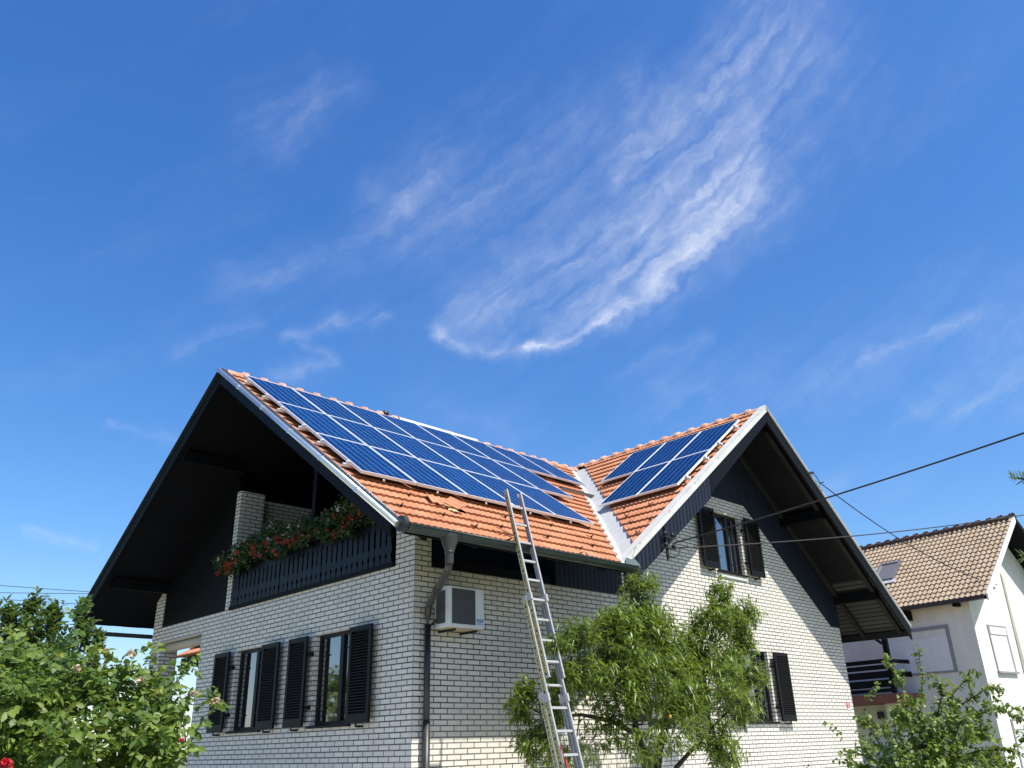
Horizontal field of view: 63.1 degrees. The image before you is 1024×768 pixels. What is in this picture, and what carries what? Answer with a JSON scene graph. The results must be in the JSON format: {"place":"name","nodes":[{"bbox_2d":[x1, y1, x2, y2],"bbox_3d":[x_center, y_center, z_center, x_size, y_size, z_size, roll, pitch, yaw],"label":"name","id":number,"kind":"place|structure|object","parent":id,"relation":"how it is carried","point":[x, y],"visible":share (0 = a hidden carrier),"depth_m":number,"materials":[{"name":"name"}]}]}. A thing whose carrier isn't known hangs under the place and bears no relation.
{"place":"outdoors","nodes":[
{"label":"outdoors","id":0,"kind":"place"},
{"bbox_2d":[0,592,87,593],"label":"overhead wire","id":1,"kind":"object","parent":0,"point":[56,593],"visible":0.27,"depth_m":30.42,"materials":[{"name":"black rubber"}]},
{"bbox_2d":[0,585,88,591],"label":"overhead wire","id":2,"kind":"object","parent":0,"point":[44,588],"visible":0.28,"depth_m":30.32,"materials":[{"name":"black rubber"}]},
{"bbox_2d":[0,586,107,767],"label":"laurel shrub","id":3,"kind":"object","parent":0,"point":[52,614],"visible":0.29,"depth_m":10.54,"materials":[{"name":"green plant"}]},
{"bbox_2d":[53,759,186,767],"bbox_3d":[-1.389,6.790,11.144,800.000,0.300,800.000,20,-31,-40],"label":"ground","id":4,"kind":"structure","parent":0,"point":[179,766],"depth_m":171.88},
{"bbox_2d":[0,594,231,767],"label":"rose bush","id":5,"kind":"object","parent":4,"relation":"on","point":[30,689],"visible":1,"depth_m":4.06,"materials":[{"name":"green plant"}]},
{"bbox_2d":[177,648,199,666],"bbox_3d":[-6.721,8.753,22.550,3.656,5.464,3.720,20,-31,-40],"label":"tiled canopy","id":6,"kind":"object","parent":4,"relation":"on","point":[190,653],"visible":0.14,"depth_m":22.83,"materials":[{"name":"tile"}]},
{"bbox_2d":[72,367,911,767],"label":"brick house","id":7,"kind":"structure","parent":4,"relation":"on","point":[340,653],"depth_m":15.69,"materials":[{"name":"white brick"}]},
{"bbox_2d":[164,636,201,652],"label":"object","id":8,"kind":"object","parent":7,"relation":"attached to","point":[184,644],"visible":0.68,"depth_m":17.59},
{"bbox_2d":[206,642,280,735],"bbox_3d":[-4.763,5.528,15.033,0.285,1.464,2.430,20,-31,-40],"label":"window","id":9,"kind":"structure","parent":7,"relation":"in","point":[255,709],"depth_m":15.09,"materials":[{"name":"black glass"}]},
{"bbox_2d":[244,375,324,413],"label":"solar panel","id":10,"kind":"object","parent":7,"relation":"attached to","point":[282,394],"visible":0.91,"depth_m":15.31,"materials":[{"name":"glass"}]},
{"bbox_2d":[211,494,373,577],"bbox_3d":[-4.033,2.734,14.928,0.542,0.843,5.488,20,-31,-40],"label":"flower box","id":11,"kind":"object","parent":7,"relation":"attached to","point":[295,537],"visible":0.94,"depth_m":14.72,"materials":[{"name":"green plant"}]},
{"bbox_2d":[276,401,365,444],"bbox_3d":[-3.236,0.674,14.094,0.990,0.046,1.650,20,4,-40],"label":"solar panel","id":12,"kind":"object","parent":7,"relation":"attached to","point":[318,422],"visible":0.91,"depth_m":14.02,"materials":[{"name":"glass"}]},
{"bbox_2d":[282,623,373,730],"bbox_3d":[-2.856,4.688,13.224,0.285,1.464,2.430,20,-31,-40],"label":"window","id":13,"kind":"structure","parent":7,"relation":"in","point":[343,697],"depth_m":13.30,"materials":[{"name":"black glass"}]},
{"bbox_2d":[292,388,371,426],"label":"solar panel","id":14,"kind":"object","parent":7,"relation":"attached to","point":[330,407],"visible":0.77,"depth_m":15.99,"materials":[{"name":"glass"}]},
{"bbox_2d":[315,432,416,484],"bbox_3d":[-2.269,1.143,12.816,0.990,0.044,1.650,20,4,-40],"label":"solar panel","id":15,"kind":"object","parent":7,"relation":"attached to","point":[364,459],"visible":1,"depth_m":12.68,"materials":[{"name":"glass"}]},
{"bbox_2d":[328,415,415,457],"bbox_3d":[-2.506,0.935,14.742,0.990,0.046,1.650,20,4,-40],"label":"solar panel","id":16,"kind":"object","parent":7,"relation":"attached to","point":[370,436],"visible":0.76,"depth_m":14.70,"materials":[{"name":"glass"}]},
{"bbox_2d":[337,401,413,437],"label":"solar panel","id":17,"kind":"object","parent":7,"relation":"attached to","point":[374,419],"visible":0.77,"depth_m":16.64,"materials":[{"name":"glass"}]},
{"bbox_2d":[378,413,453,448],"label":"solar panel","id":18,"kind":"object","parent":7,"relation":"attached to","point":[415,431],"visible":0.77,"depth_m":17.29,"materials":[{"name":"glass"}]},
{"bbox_2d":[375,428,459,468],"bbox_3d":[-1.777,1.196,15.389,0.990,0.046,1.650,20,4,-40],"label":"solar panel","id":19,"kind":"object","parent":7,"relation":"attached to","point":[414,447],"visible":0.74,"depth_m":15.35,"materials":[{"name":"glass"}]},
{"bbox_2d":[369,446,467,496],"bbox_3d":[-1.539,1.405,13.464,0.990,0.044,1.650,20,4,-40],"label":"solar panel","id":20,"kind":"object","parent":7,"relation":"attached to","point":[419,472],"visible":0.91,"depth_m":13.36,"materials":[{"name":"glass"}]},
{"bbox_2d":[417,424,489,458],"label":"solar panel","id":21,"kind":"object","parent":7,"relation":"attached to","point":[453,441],"visible":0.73,"depth_m":17.94,"materials":[{"name":"glass"}]},
{"bbox_2d":[431,585,483,634],"bbox_3d":[-0.824,3.453,12.412,0.756,0.790,0.422,20,-31,-40],"label":"air conditioner","id":22,"kind":"object","parent":7,"relation":"attached to","point":[459,609],"visible":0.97,"depth_m":12.29,"materials":[{"name":"white metal"}]},
{"bbox_2d":[417,439,499,478],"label":"solar panel","id":23,"kind":"object","parent":7,"relation":"attached to","point":[458,459],"visible":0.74,"depth_m":16.00,"materials":[{"name":"glass"}]},
{"bbox_2d":[417,458,512,505],"bbox_3d":[-0.810,1.665,14.111,0.990,0.044,1.650,20,4,-40],"label":"solar panel","id":24,"kind":"object","parent":7,"relation":"attached to","point":[469,485],"visible":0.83,"depth_m":14.03,"materials":[{"name":"glass"}]},
{"bbox_2d":[452,434,523,467],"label":"solar panel","id":25,"kind":"object","parent":7,"relation":"attached to","point":[487,451],"visible":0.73,"depth_m":18.59,"materials":[{"name":"glass"}]},
{"bbox_2d":[457,450,537,488],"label":"solar panel","id":26,"kind":"object","parent":7,"relation":"attached to","point":[501,472],"visible":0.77,"depth_m":16.66,"materials":[{"name":"glass"}]},
{"bbox_2d":[463,470,555,516],"bbox_3d":[-0.080,1.927,14.759,0.990,0.044,1.650,20,4,-40],"label":"solar panel","id":27,"kind":"object","parent":7,"relation":"attached to","point":[498,486],"visible":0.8,"depth_m":14.72,"materials":[{"name":"glass"}]},
{"bbox_2d":[484,443,556,477],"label":"solar panel","id":28,"kind":"object","parent":7,"relation":"attached to","point":[525,463],"visible":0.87,"depth_m":19.16,"materials":[{"name":"glass"}]},
{"bbox_2d":[494,460,572,498],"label":"solar panel","id":29,"kind":"object","parent":7,"relation":"attached to","point":[538,482],"visible":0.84,"depth_m":17.24,"materials":[{"name":"glass"}]},
{"bbox_2d":[503,480,593,525],"bbox_3d":[0.649,2.188,15.407,0.990,0.044,1.650,20,4,-40],"label":"solar panel","id":30,"kind":"object","parent":7,"relation":"attached to","point":[552,504],"visible":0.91,"depth_m":15.31,"materials":[{"name":"glass"}]},
{"bbox_2d":[516,452,585,486],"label":"solar panel","id":31,"kind":"object","parent":7,"relation":"attached to","point":[559,474],"visible":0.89,"depth_m":19.80,"materials":[{"name":"glass"}]},
{"bbox_2d":[601,443,664,482],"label":"solar panel","id":32,"kind":"object","parent":7,"relation":"attached to","point":[632,463],"visible":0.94,"depth_m":19.52,"materials":[{"name":"glass"}]},
{"bbox_2d":[599,461,670,506],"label":"solar panel","id":33,"kind":"object","parent":7,"relation":"attached to","point":[634,484],"visible":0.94,"depth_m":17.61,"materials":[{"name":"glass"}]},
{"bbox_2d":[636,431,700,470],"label":"solar panel","id":34,"kind":"object","parent":7,"relation":"attached to","point":[668,451],"visible":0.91,"depth_m":18.91,"materials":[{"name":"glass"}]},
{"bbox_2d":[628,641,708,724],"bbox_3d":[2.847,5.595,15.624,2.430,1.488,0.285,20,-31,-40],"label":"window","id":35,"kind":"structure","parent":7,"relation":"in","point":[644,716],"depth_m":15.27,"materials":[{"name":"black glass"}]},
{"bbox_2d":[661,526,676,559],"bbox_3d":[2.790,2.812,14.784,0.353,0.600,0.115,20,-31,-40],"label":"cable bracket","id":36,"kind":"object","parent":7,"relation":"attached to","point":[666,537],"visible":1,"depth_m":14.78,"materials":[{"name":"metal"}]},
{"bbox_2d":[665,515,1022,557],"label":"power cable","id":37,"kind":"object","parent":36,"relation":"attached to","point":[833,537],"visible":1,"depth_m":16.13,"materials":[{"name":"black rubber"}]},
{"bbox_2d":[674,432,1023,543],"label":"power cable","id":38,"kind":"object","parent":36,"relation":"attached to","point":[981,447],"visible":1,"depth_m":12.58,"materials":[{"name":"black rubber"}]},
{"bbox_2d":[637,449,710,495],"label":"solar panel","id":39,"kind":"object","parent":7,"relation":"attached to","point":[672,473],"visible":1,"depth_m":16.93,"materials":[{"name":"glass"}]},
{"bbox_2d":[673,419,739,459],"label":"solar panel","id":40,"kind":"object","parent":7,"relation":"attached to","point":[706,439],"visible":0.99,"depth_m":18.23,"materials":[{"name":"glass"}]},
{"bbox_2d":[698,506,765,581],"bbox_3d":[4.838,3.624,18.638,2.421,1.462,0.285,20,-31,-40],"label":"window","id":41,"kind":"structure","parent":7,"relation":"in","point":[726,559],"depth_m":18.75,"materials":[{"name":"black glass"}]},
{"bbox_2d":[728,647,796,723],"bbox_3d":[5.238,6.450,17.748,2.430,1.488,0.285,20,-31,-40],"label":"window","id":42,"kind":"structure","parent":7,"relation":"in","point":[787,707],"depth_m":18.12,"materials":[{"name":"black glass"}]},
{"bbox_2d":[806,472,823,484],"bbox_3d":[7.163,2.221,19.687,0.582,0.283,0.074,13,-27,-30],"label":"cable hook","id":43,"kind":"object","parent":7,"relation":"attached to","point":[816,477],"visible":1,"depth_m":19.70,"materials":[{"name":"metal"}]},
{"bbox_2d":[823,485,997,584],"bbox_3d":[11.599,4.476,23.469,0.026,1.106,11.946,-23,-31,40],"label":"telephone cable","id":44,"kind":"object","parent":43,"relation":"attached to","point":[895,536],"visible":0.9,"depth_m":21.97,"materials":[{"name":"black rubber"}]},
{"bbox_2d":[500,569,773,767],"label":"peach tree","id":45,"kind":"object","parent":4,"relation":"on","point":[683,687],"visible":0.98,"depth_m":12.23,"materials":[{"name":"green plant"}]},
{"bbox_2d":[804,642,1023,767],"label":"elm sapling","id":46,"kind":"object","parent":4,"relation":"on","point":[935,742],"visible":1,"depth_m":7.42,"materials":[{"name":"green plant"}]},
{"bbox_2d":[842,513,1023,767],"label":"white house","id":47,"kind":"structure","parent":4,"relation":"on","point":[960,621],"depth_m":26.74,"materials":[{"name":"white paint"}]},
{"bbox_2d":[872,728,895,765],"bbox_3d":[12.116,12.027,26.768,0.047,1.850,0.900,15,-28,-33],"label":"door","id":48,"kind":"structure","parent":47,"relation":"in","point":[882,738],"depth_m":27.03,"materials":[{"name":"grey"}]},
{"bbox_2d":[881,624,957,676],"bbox_3d":[13.025,8.598,26.779,0.030,1.420,2.340,15,-28,-33],"label":"window","id":49,"kind":"structure","parent":47,"relation":"in","point":[938,654],"depth_m":26.53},
{"bbox_2d":[986,624,1019,673],"bbox_3d":[15.327,8.278,26.016,1.240,1.440,0.090,15,-28,-33],"label":"window","id":50,"kind":"structure","parent":47,"relation":"in","point":[1000,643],"depth_m":26.01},
{"bbox_2d":[1010,719,1023,767],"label":"window","id":51,"kind":"structure","parent":47,"relation":"in","point":[1019,727],"depth_m":24.84,"materials":[{"name":"white"}]},
{"bbox_2d":[1007,468,1023,562],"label":"fir tree","id":52,"kind":"object","parent":4,"relation":"on","point":[1021,478],"visible":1,"depth_m":2.36,"materials":[{"name":"green plant"}]},
{"bbox_2d":[0,0,1023,761],"label":"sky","id":53,"kind":"structure","parent":0,"point":[571,233],"materials":[{"name":"blue"}]},
{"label":"paved path","id":54,"kind":"structure","parent":0,"visible":0},
{"bbox_2d":[503,489,583,767],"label":"extension ladder","id":55,"kind":"object","parent":54,"relation":"on","point":[552,731],"visible":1,"depth_m":10.85,"materials":[{"name":"metal"}]}
]}

